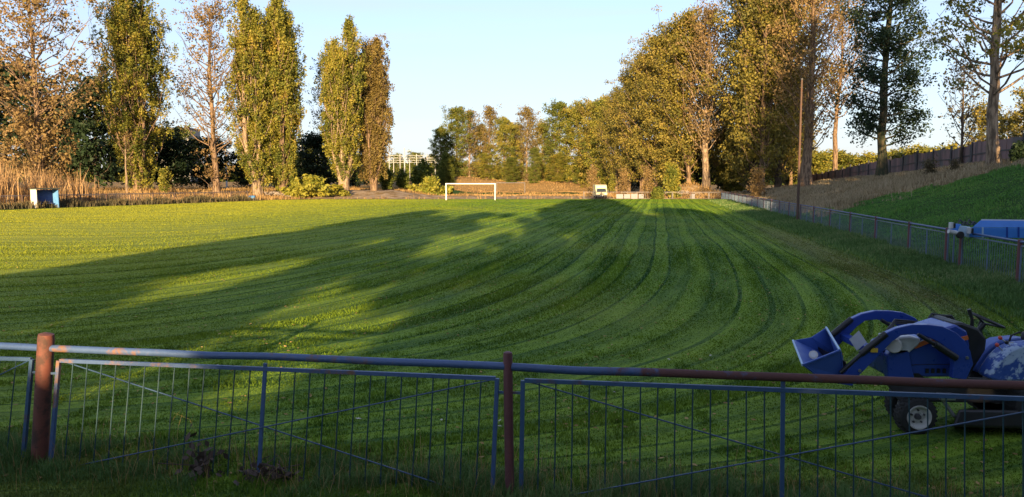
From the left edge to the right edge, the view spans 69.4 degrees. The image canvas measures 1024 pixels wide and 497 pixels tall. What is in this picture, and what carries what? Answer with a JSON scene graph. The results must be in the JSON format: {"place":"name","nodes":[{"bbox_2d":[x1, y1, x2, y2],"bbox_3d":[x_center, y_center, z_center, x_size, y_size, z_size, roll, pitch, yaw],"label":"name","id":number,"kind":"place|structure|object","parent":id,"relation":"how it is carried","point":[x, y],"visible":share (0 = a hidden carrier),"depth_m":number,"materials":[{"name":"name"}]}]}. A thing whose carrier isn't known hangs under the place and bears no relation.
{"place":"outdoors","nodes":[
{"label":"outdoors","id":0,"kind":"place"},
{"bbox_2d":[0,410,1020,496],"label":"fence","id":1,"kind":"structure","parent":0,"point":[645,487],"depth_m":6.81,"materials":[{"name":"plant"}]},
{"bbox_2d":[0,163,1023,273],"bbox_3d":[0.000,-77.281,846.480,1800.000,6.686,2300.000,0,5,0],"label":"ground","id":2,"kind":"structure","parent":0,"point":[380,194],"depth_m":114.83,"materials":[{"name":"plant"}]},
{"bbox_2d":[0,54,68,182],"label":"broadleaf tree","id":3,"kind":"object","parent":2,"relation":"on","point":[3,120],"visible":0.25,"depth_m":113.70,"materials":[{"name":"green plant"}]},
{"bbox_2d":[30,188,59,207],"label":"dugout","id":4,"kind":"object","parent":2,"relation":"on","point":[52,195],"visible":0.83,"depth_m":78.71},
{"bbox_2d":[8,93,101,186],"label":"broadleaf tree","id":5,"kind":"object","parent":2,"relation":"on","point":[55,142],"visible":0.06,"depth_m":124.85,"materials":[{"name":"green plant"}]},
{"bbox_2d":[0,0,113,180],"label":"birch tree","id":6,"kind":"object","parent":2,"relation":"on","point":[39,134],"visible":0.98,"depth_m":95.83,"materials":[{"name":"brown plant"}]},
{"bbox_2d":[0,150,184,204],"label":"dry knotweed","id":7,"kind":"object","parent":2,"relation":"on","point":[6,188],"visible":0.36,"depth_m":82.44,"materials":[{"name":"plant"}]},
{"bbox_2d":[49,71,147,189],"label":"broadleaf tree","id":8,"kind":"object","parent":2,"relation":"on","point":[90,151],"visible":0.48,"depth_m":119.25,"materials":[{"name":"green plant"}]},
{"bbox_2d":[3,191,247,201],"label":"railing fence","id":9,"kind":"object","parent":2,"relation":"on","point":[130,194],"visible":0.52,"depth_m":89.70,"materials":[{"name":"metal"}]},
{"bbox_2d":[116,129,135,192],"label":"bare tree","id":10,"kind":"object","parent":2,"relation":"on","point":[126,177],"visible":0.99,"depth_m":105.35,"materials":[{"name":"brown plant"}]},
{"bbox_2d":[0,193,259,208],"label":"weeds","id":11,"kind":"object","parent":2,"relation":"on","point":[70,202],"visible":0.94,"depth_m":87.27,"materials":[{"name":"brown plant"}]},
{"bbox_2d":[81,0,180,191],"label":"poplar tree","id":12,"kind":"object","parent":2,"relation":"on","point":[132,42],"visible":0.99,"depth_m":108.89,"materials":[{"name":"green plant"}]},
{"bbox_2d":[98,115,177,188],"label":"broadleaf tree","id":13,"kind":"object","parent":2,"relation":"on","point":[158,162],"visible":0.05,"depth_m":132.93,"materials":[{"name":"green plant"}]},
{"bbox_2d":[155,166,173,192],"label":"bush","id":14,"kind":"object","parent":2,"relation":"on","point":[163,176],"visible":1,"depth_m":107.25,"materials":[{"name":"green plant"}]},
{"bbox_2d":[147,124,205,188],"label":"broadleaf tree","id":15,"kind":"object","parent":2,"relation":"on","point":[176,142],"visible":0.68,"depth_m":134.99,"materials":[{"name":"green plant"}]},
{"bbox_2d":[178,136,234,188],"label":"broadleaf tree","id":16,"kind":"object","parent":2,"relation":"on","point":[199,180],"visible":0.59,"depth_m":139.67,"materials":[{"name":"green plant"}]},
{"bbox_2d":[163,0,252,193],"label":"bare tree","id":17,"kind":"object","parent":2,"relation":"on","point":[209,92],"visible":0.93,"depth_m":115.76,"materials":[{"name":"brown plant"}]},
{"bbox_2d":[221,145,251,187],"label":"broadleaf tree","id":18,"kind":"object","parent":2,"relation":"on","point":[239,172],"visible":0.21,"depth_m":143.54,"materials":[{"name":"green plant"}]},
{"bbox_2d":[217,0,291,196],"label":"poplar tree","id":19,"kind":"object","parent":2,"relation":"on","point":[255,143],"visible":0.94,"depth_m":116.45,"materials":[{"name":"green plant"}]},
{"bbox_2d":[252,0,307,196],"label":"poplar tree","id":20,"kind":"object","parent":2,"relation":"on","point":[280,25],"visible":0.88,"depth_m":118.65,"materials":[{"name":"green plant"}]},
{"bbox_2d":[275,174,350,196],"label":"bush","id":21,"kind":"object","parent":2,"relation":"on","point":[315,185],"visible":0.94,"depth_m":121.17,"materials":[{"name":"green plant"}]},
{"bbox_2d":[294,131,337,184],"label":"broadleaf tree","id":22,"kind":"object","parent":2,"relation":"on","point":[312,140],"visible":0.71,"depth_m":147.03,"materials":[{"name":"green plant"}]},
{"bbox_2d":[303,58,329,184],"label":"poplar tree","id":23,"kind":"object","parent":2,"relation":"on","point":[319,72],"visible":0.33,"depth_m":147.79,"materials":[{"name":"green plant"}]},
{"bbox_2d":[312,14,372,192],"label":"poplar tree","id":24,"kind":"object","parent":2,"relation":"on","point":[341,100],"visible":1,"depth_m":126.56,"materials":[{"name":"green plant"}]},
{"bbox_2d":[349,158,369,187],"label":"broadleaf tree","id":25,"kind":"object","parent":2,"relation":"on","point":[353,181],"visible":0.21,"depth_m":153.92,"materials":[{"name":"green plant"}]},
{"bbox_2d":[351,33,395,190],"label":"poplar tree","id":26,"kind":"object","parent":2,"relation":"on","point":[378,116],"visible":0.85,"depth_m":131.14,"materials":[{"name":"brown plant"}]},
{"bbox_2d":[378,166,395,189],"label":"bush","id":27,"kind":"object","parent":2,"relation":"on","point":[386,184],"visible":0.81,"depth_m":140.72,"materials":[{"name":"green plant"}]},
{"bbox_2d":[388,153,408,175],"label":"broadleaf tree","id":28,"kind":"object","parent":2,"relation":"on","point":[397,167],"visible":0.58,"depth_m":287.48,"materials":[{"name":"green plant"}]},
{"bbox_2d":[395,168,408,189],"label":"bush","id":29,"kind":"object","parent":2,"relation":"on","point":[402,179],"visible":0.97,"depth_m":148.68,"materials":[{"name":"green plant"}]},
{"bbox_2d":[19,159,796,184],"bbox_3d":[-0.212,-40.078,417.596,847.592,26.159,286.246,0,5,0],"label":"distant wood","id":30,"kind":"object","parent":2,"relation":"on","point":[387,164],"visible":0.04,"depth_m":416.48,"materials":[{"name":"green plant"}]},
{"bbox_2d":[4,176,812,210],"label":"dry scrub grass","id":31,"kind":"structure","parent":2,"relation":"on","point":[112,190],"depth_m":125.08,"materials":[{"name":"plant"}]},
{"bbox_2d":[405,151,425,175],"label":"broadleaf tree","id":32,"kind":"object","parent":2,"relation":"on","point":[413,159],"visible":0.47,"depth_m":286.84,"materials":[{"name":"green plant"}]},
{"bbox_2d":[408,165,427,185],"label":"bush","id":33,"kind":"object","parent":2,"relation":"on","point":[417,174],"visible":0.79,"depth_m":163.40,"materials":[{"name":"green plant"}]},
{"bbox_2d":[415,157,433,175],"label":"bush","id":34,"kind":"object","parent":2,"relation":"on","point":[424,165],"visible":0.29,"depth_m":182.89,"materials":[{"name":"green plant"}]},
{"bbox_2d":[406,175,454,194],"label":"bush","id":35,"kind":"object","parent":2,"relation":"on","point":[430,185],"visible":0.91,"depth_m":147.87,"materials":[{"name":"green plant"}]},
{"bbox_2d":[429,126,451,175],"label":"broadleaf tree","id":36,"kind":"object","parent":2,"relation":"on","point":[437,135],"visible":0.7,"depth_m":203.14,"materials":[{"name":"green plant"}]},
{"bbox_2d":[433,152,456,184],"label":"broadleaf tree","id":37,"kind":"object","parent":2,"relation":"on","point":[446,172],"visible":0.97,"depth_m":193.93,"materials":[{"name":"green plant"}]},
{"bbox_2d":[437,105,474,176],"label":"broadleaf tree","id":38,"kind":"object","parent":2,"relation":"on","point":[457,129],"visible":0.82,"depth_m":204.55,"materials":[{"name":"green plant"}]},
{"bbox_2d":[457,107,482,176],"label":"broadleaf tree","id":39,"kind":"object","parent":2,"relation":"on","point":[470,130],"visible":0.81,"depth_m":206.35,"materials":[{"name":"green plant"}]},
{"bbox_2d":[466,124,494,176],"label":"broadleaf tree","id":40,"kind":"object","parent":2,"relation":"on","point":[474,157],"visible":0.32,"depth_m":213.34,"materials":[{"name":"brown plant"}]},
{"bbox_2d":[473,152,497,179],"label":"broadleaf tree","id":41,"kind":"object","parent":2,"relation":"on","point":[485,157],"visible":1,"depth_m":200.11,"materials":[{"name":"green plant"}]},
{"bbox_2d":[474,103,501,178],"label":"broadleaf tree","id":42,"kind":"object","parent":2,"relation":"on","point":[488,111],"visible":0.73,"depth_m":209.18,"materials":[{"name":"brown plant"}]},
{"bbox_2d":[485,116,524,181],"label":"broadleaf tree","id":43,"kind":"object","parent":2,"relation":"on","point":[503,136],"visible":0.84,"depth_m":207.03,"materials":[{"name":"green plant"}]},
{"bbox_2d":[0,198,1023,496],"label":"pitch","id":44,"kind":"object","parent":2,"relation":"on","point":[408,343],"visible":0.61,"depth_m":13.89,"materials":[{"name":"plant"}]},
{"bbox_2d":[158,424,229,479],"bbox_3d":[-2.998,1.919,7.035,0.536,0.511,0.450,2,6,24],"label":"withered weed","id":45,"kind":"object","parent":44,"relation":"on","point":[202,458],"visible":0.97,"depth_m":7.01,"materials":[{"name":"brown plant"}]},
{"bbox_2d":[233,450,293,485],"bbox_3d":[-2.318,2.076,6.968,0.553,0.268,0.436,-1,5,-14],"label":"leaf heap","id":46,"kind":"object","parent":44,"relation":"on","point":[264,468],"visible":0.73,"depth_m":6.93,"materials":[{"name":"plant"}]},
{"bbox_2d":[261,460,302,483],"bbox_3d":[-2.173,2.069,6.926,0.368,0.238,0.363,-4,7,-38],"label":"leaf heap","id":47,"kind":"object","parent":44,"relation":"on","point":[279,468],"visible":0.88,"depth_m":6.90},
{"bbox_2d":[2,232,1018,496],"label":"clippings","id":48,"kind":"object","parent":44,"relation":"on","point":[498,374],"visible":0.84,"depth_m":10.16,"materials":[{"name":"plant"}]},
{"bbox_2d":[0,406,1021,496],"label":"dry stems","id":49,"kind":"object","parent":44,"relation":"on","point":[535,460],"visible":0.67,"depth_m":6.84,"materials":[{"name":"plant"}]},
{"bbox_2d":[792,309,1023,433],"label":"compact tractor","id":50,"kind":"object","parent":44,"relation":"on","point":[936,345],"visible":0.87,"depth_m":8.19,"materials":[{"name":"blue metal"}]},
{"bbox_2d":[0,332,1023,496],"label":"railing fence","id":51,"kind":"object","parent":2,"relation":"on","point":[45,347],"visible":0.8,"depth_m":6.53,"materials":[{"name":"metal"}]},
{"bbox_2d":[501,156,524,182],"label":"broadleaf tree","id":52,"kind":"object","parent":2,"relation":"on","point":[511,161],"visible":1,"depth_m":200.35,"materials":[{"name":"green plant"}]},
{"bbox_2d":[505,121,527,180],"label":"broadleaf tree","id":53,"kind":"object","parent":2,"relation":"on","point":[518,136],"visible":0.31,"depth_m":215.34,"materials":[{"name":"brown plant"}]},
{"bbox_2d":[511,104,542,181],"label":"broadleaf tree","id":54,"kind":"object","parent":2,"relation":"on","point":[526,114],"visible":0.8,"depth_m":210.19,"materials":[{"name":"green plant"}]},
{"bbox_2d":[525,147,543,183],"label":"broadleaf tree","id":55,"kind":"object","parent":2,"relation":"on","point":[535,166],"visible":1,"depth_m":198.27,"materials":[{"name":"green plant"}]},
{"bbox_2d":[524,118,555,180],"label":"broadleaf tree","id":56,"kind":"object","parent":2,"relation":"on","point":[542,141],"visible":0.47,"depth_m":212.20,"materials":[{"name":"green plant"}]},
{"bbox_2d":[542,152,571,182],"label":"broadleaf tree","id":57,"kind":"object","parent":2,"relation":"on","point":[558,176],"visible":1,"depth_m":200.13,"materials":[{"name":"green plant"}]},
{"bbox_2d":[539,98,582,181],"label":"broadleaf tree","id":58,"kind":"object","parent":2,"relation":"on","point":[558,107],"visible":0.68,"depth_m":202.62,"materials":[{"name":"green plant"}]},
{"bbox_2d":[551,99,590,183],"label":"broadleaf tree","id":59,"kind":"object","parent":2,"relation":"on","point":[572,113],"visible":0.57,"depth_m":199.41,"materials":[{"name":"green plant"}]},
{"bbox_2d":[571,96,606,187],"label":"broadleaf tree","id":60,"kind":"object","parent":2,"relation":"on","point":[587,112],"visible":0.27,"depth_m":193.69,"materials":[{"name":"green plant"}]},
{"bbox_2d":[585,163,599,195],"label":"bush","id":61,"kind":"object","parent":2,"relation":"on","point":[592,172],"visible":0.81,"depth_m":127.15,"materials":[{"name":"brown plant"}]},
{"bbox_2d":[578,95,620,191],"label":"broadleaf tree","id":62,"kind":"object","parent":2,"relation":"on","point":[602,175],"visible":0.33,"depth_m":183.66,"materials":[{"name":"green plant"}]},
{"bbox_2d":[593,185,607,198],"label":"parked van","id":63,"kind":"object","parent":2,"relation":"on","point":[599,188],"visible":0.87,"depth_m":122.25,"materials":[{"name":"white metal"}]},
{"bbox_2d":[591,85,633,191],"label":"broadleaf tree","id":64,"kind":"object","parent":2,"relation":"on","point":[608,159],"visible":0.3,"depth_m":167.20,"materials":[{"name":"green plant"}]},
{"bbox_2d":[616,167,631,195],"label":"bush","id":65,"kind":"object","parent":2,"relation":"on","point":[625,173],"visible":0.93,"depth_m":121.24,"materials":[{"name":"brown plant"}]},
{"bbox_2d":[602,66,648,191],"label":"broadleaf tree","id":66,"kind":"object","parent":2,"relation":"on","point":[621,80],"visible":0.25,"depth_m":157.99,"materials":[{"name":"green plant"}]},
{"bbox_2d":[609,50,677,191],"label":"broadleaf tree","id":67,"kind":"object","parent":2,"relation":"on","point":[629,85],"visible":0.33,"depth_m":149.57,"materials":[{"name":"green plant"}]},
{"bbox_2d":[640,164,655,197],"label":"bush","id":68,"kind":"object","parent":2,"relation":"on","point":[647,172],"visible":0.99,"depth_m":117.28,"materials":[{"name":"brown plant"}]},
{"bbox_2d":[610,30,687,185],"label":"broadleaf tree","id":69,"kind":"object","parent":2,"relation":"on","point":[646,133],"visible":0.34,"depth_m":141.14,"materials":[{"name":"green plant"}]},
{"bbox_2d":[583,191,727,198],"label":"railing fence","id":70,"kind":"object","parent":2,"relation":"on","point":[626,196],"visible":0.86,"depth_m":117.43,"materials":[{"name":"metal"}]},
{"bbox_2d":[650,186,664,198],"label":"bush","id":71,"kind":"object","parent":2,"relation":"on","point":[657,192],"visible":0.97,"depth_m":115.19,"materials":[{"name":"green plant"}]},
{"bbox_2d":[660,161,681,197],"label":"bush","id":72,"kind":"object","parent":2,"relation":"on","point":[671,181],"visible":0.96,"depth_m":118.81,"materials":[{"name":"green plant"}]},
{"bbox_2d":[630,4,718,187],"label":"broadleaf tree","id":73,"kind":"object","parent":2,"relation":"on","point":[665,74],"visible":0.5,"depth_m":135.14,"materials":[{"name":"green plant"}]},
{"bbox_2d":[649,4,737,183],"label":"broadleaf tree","id":74,"kind":"object","parent":2,"relation":"on","point":[684,149],"visible":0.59,"depth_m":130.94,"materials":[{"name":"green plant"}]},
{"bbox_2d":[680,130,715,185],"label":"broadleaf tree","id":75,"kind":"object","parent":2,"relation":"on","point":[697,176],"visible":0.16,"depth_m":157.07,"materials":[{"name":"green plant"}]},
{"bbox_2d":[661,0,743,188],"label":"broadleaf tree","id":76,"kind":"object","parent":2,"relation":"on","point":[707,111],"visible":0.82,"depth_m":125.61,"materials":[{"name":"brown plant"}]},
{"bbox_2d":[708,95,739,190],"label":"broadleaf tree","id":77,"kind":"object","parent":2,"relation":"on","point":[715,163],"visible":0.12,"depth_m":138.10,"materials":[{"name":"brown plant"}]},
{"bbox_2d":[708,137,748,191],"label":"broadleaf tree","id":78,"kind":"object","parent":2,"relation":"on","point":[715,181],"visible":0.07,"depth_m":149.10,"materials":[{"name":"green plant"}]},
{"bbox_2d":[714,158,748,191],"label":"bush","id":79,"kind":"object","parent":2,"relation":"on","point":[734,186],"visible":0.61,"depth_m":136.41,"materials":[{"name":"green plant"}]},
{"bbox_2d":[698,0,809,192],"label":"broadleaf tree","id":80,"kind":"object","parent":2,"relation":"on","point":[733,142],"visible":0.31,"depth_m":120.13,"materials":[{"name":"green plant"}]},
{"bbox_2d":[746,165,768,196],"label":"bush","id":81,"kind":"object","parent":2,"relation":"on","point":[757,176],"visible":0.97,"depth_m":95.39,"materials":[{"name":"brown plant"}]},
{"bbox_2d":[698,0,822,191],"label":"broadleaf tree","id":82,"kind":"object","parent":2,"relation":"on","point":[761,10],"visible":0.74,"depth_m":109.14,"materials":[{"name":"green plant"}]},
{"bbox_2d":[710,6,816,185],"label":"broadleaf tree","id":83,"kind":"object","parent":2,"relation":"on","point":[737,79],"visible":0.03,"depth_m":130.91,"materials":[{"name":"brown plant"}]},
{"bbox_2d":[720,0,837,187],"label":"broadleaf tree","id":84,"kind":"object","parent":2,"relation":"on","point":[778,181],"visible":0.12,"depth_m":118.30,"materials":[{"name":"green plant"}]},
{"bbox_2d":[774,79,822,184],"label":"broadleaf tree","id":85,"kind":"object","parent":2,"relation":"on","point":[790,182],"visible":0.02,"depth_m":137.92,"materials":[{"name":"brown plant"}]},
{"bbox_2d":[796,78,802,218],"bbox_3d":[19.310,-6.380,49.626,0.196,9.921,0.180,0,5,0],"label":"floodlight pole","id":86,"kind":"object","parent":2,"relation":"on","point":[798,178],"visible":0.87,"depth_m":49.59,"materials":[{"name":"metal"}]},
{"bbox_2d":[740,0,865,186],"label":"poplar tree","id":87,"kind":"object","parent":2,"relation":"on","point":[810,80],"visible":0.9,"depth_m":101.81,"materials":[{"name":"brown plant"}]},
{"bbox_2d":[794,149,832,173],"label":"bush","id":88,"kind":"object","parent":2,"relation":"on","point":[820,160],"visible":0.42,"depth_m":135.51,"materials":[{"name":"green plant"}]},
{"bbox_2d":[804,0,878,170],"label":"poplar tree","id":89,"kind":"object","parent":2,"relation":"on","point":[835,149],"visible":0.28,"depth_m":115.18,"materials":[{"name":"brown plant"}]},
{"bbox_2d":[823,148,860,169],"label":"bush","id":90,"kind":"object","parent":2,"relation":"on","point":[845,160],"visible":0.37,"depth_m":147.22,"materials":[{"name":"green plant"}]},
{"bbox_2d":[851,150,877,165],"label":"bush","id":91,"kind":"object","parent":2,"relation":"on","point":[867,157],"visible":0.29,"depth_m":147.10,"materials":[{"name":"green plant"}]},
{"bbox_2d":[721,191,1023,282],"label":"railing fence","id":92,"kind":"object","parent":2,"relation":"on","point":[960,255],"visible":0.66,"depth_m":28.64,"materials":[{"name":"metal"}]},
{"bbox_2d":[722,158,1023,217],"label":"dry bank grass","id":93,"kind":"structure","parent":2,"relation":"on","point":[856,189],"depth_m":61.43,"materials":[{"name":"plant"}]},
{"bbox_2d":[819,0,948,176],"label":"ivy covered tree","id":94,"kind":"object","parent":2,"relation":"on","point":[884,38],"visible":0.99,"depth_m":76.12,"materials":[{"name":"green plant"}]},
{"bbox_2d":[793,163,1023,271],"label":"bank grass","id":95,"kind":"structure","parent":2,"relation":"on","point":[949,188],"depth_m":40.73,"materials":[{"name":"plant"}]},
{"bbox_2d":[898,142,932,154],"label":"broadleaf tree","id":96,"kind":"object","parent":2,"relation":"on","point":[920,148],"visible":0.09,"depth_m":149.25,"materials":[{"name":"green plant"}]},
{"bbox_2d":[812,133,1023,180],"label":"panel fence","id":97,"kind":"object","parent":2,"relation":"on","point":[974,151],"visible":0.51,"depth_m":75.43,"materials":[{"name":"wood"}]},
{"bbox_2d":[920,155,941,173],"bbox_3d":[33.734,-6.542,59.678,1.500,2.048,1.711,1,5,9],"label":"bush","id":98,"kind":"object","parent":2,"relation":"on","point":[929,168],"visible":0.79,"depth_m":59.53,"materials":[{"name":"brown plant"}]},
{"bbox_2d":[933,56,988,163],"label":"broadleaf tree","id":99,"kind":"object","parent":2,"relation":"on","point":[962,107],"visible":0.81,"depth_m":65.11,"materials":[{"name":"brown plant"}]},
{"bbox_2d":[913,0,1023,166],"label":"poplar tree","id":100,"kind":"object","parent":2,"relation":"on","point":[993,149],"visible":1,"depth_m":53.18,"materials":[{"name":"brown plant"}]},
{"bbox_2d":[954,91,1007,149],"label":"broadleaf tree","id":101,"kind":"object","parent":2,"relation":"on","point":[980,136],"visible":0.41,"depth_m":72.89,"materials":[{"name":"green plant"}]},
{"bbox_2d":[947,219,1023,238],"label":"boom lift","id":102,"kind":"object","parent":2,"relation":"on","point":[1012,229],"visible":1,"depth_m":22.65,"materials":[{"name":"blue metal"}]},
{"bbox_2d":[998,102,1023,139],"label":"broadleaf tree","id":103,"kind":"object","parent":2,"relation":"on","point":[1008,121],"visible":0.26,"depth_m":76.85,"materials":[{"name":"green plant"}]},
{"bbox_2d":[1005,78,1023,138],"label":"broadleaf tree","id":104,"kind":"object","parent":2,"relation":"on","point":[1016,117],"visible":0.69,"depth_m":69.99,"materials":[{"name":"green plant"}]},
{"bbox_2d":[1008,140,1023,162],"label":"bush","id":105,"kind":"object","parent":2,"relation":"on","point":[1016,151],"visible":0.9,"depth_m":51.44,"materials":[{"name":"green plant"}]},
{"bbox_2d":[0,0,1023,168],"label":"sky","id":106,"kind":"structure","parent":0,"point":[469,54],"materials":[{"name":"blue"}]},
{"bbox_2d":[709,199,1023,324],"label":"verge grass","id":107,"kind":"structure","parent":0,"point":[979,278],"depth_m":25.09,"materials":[{"name":"plant"}]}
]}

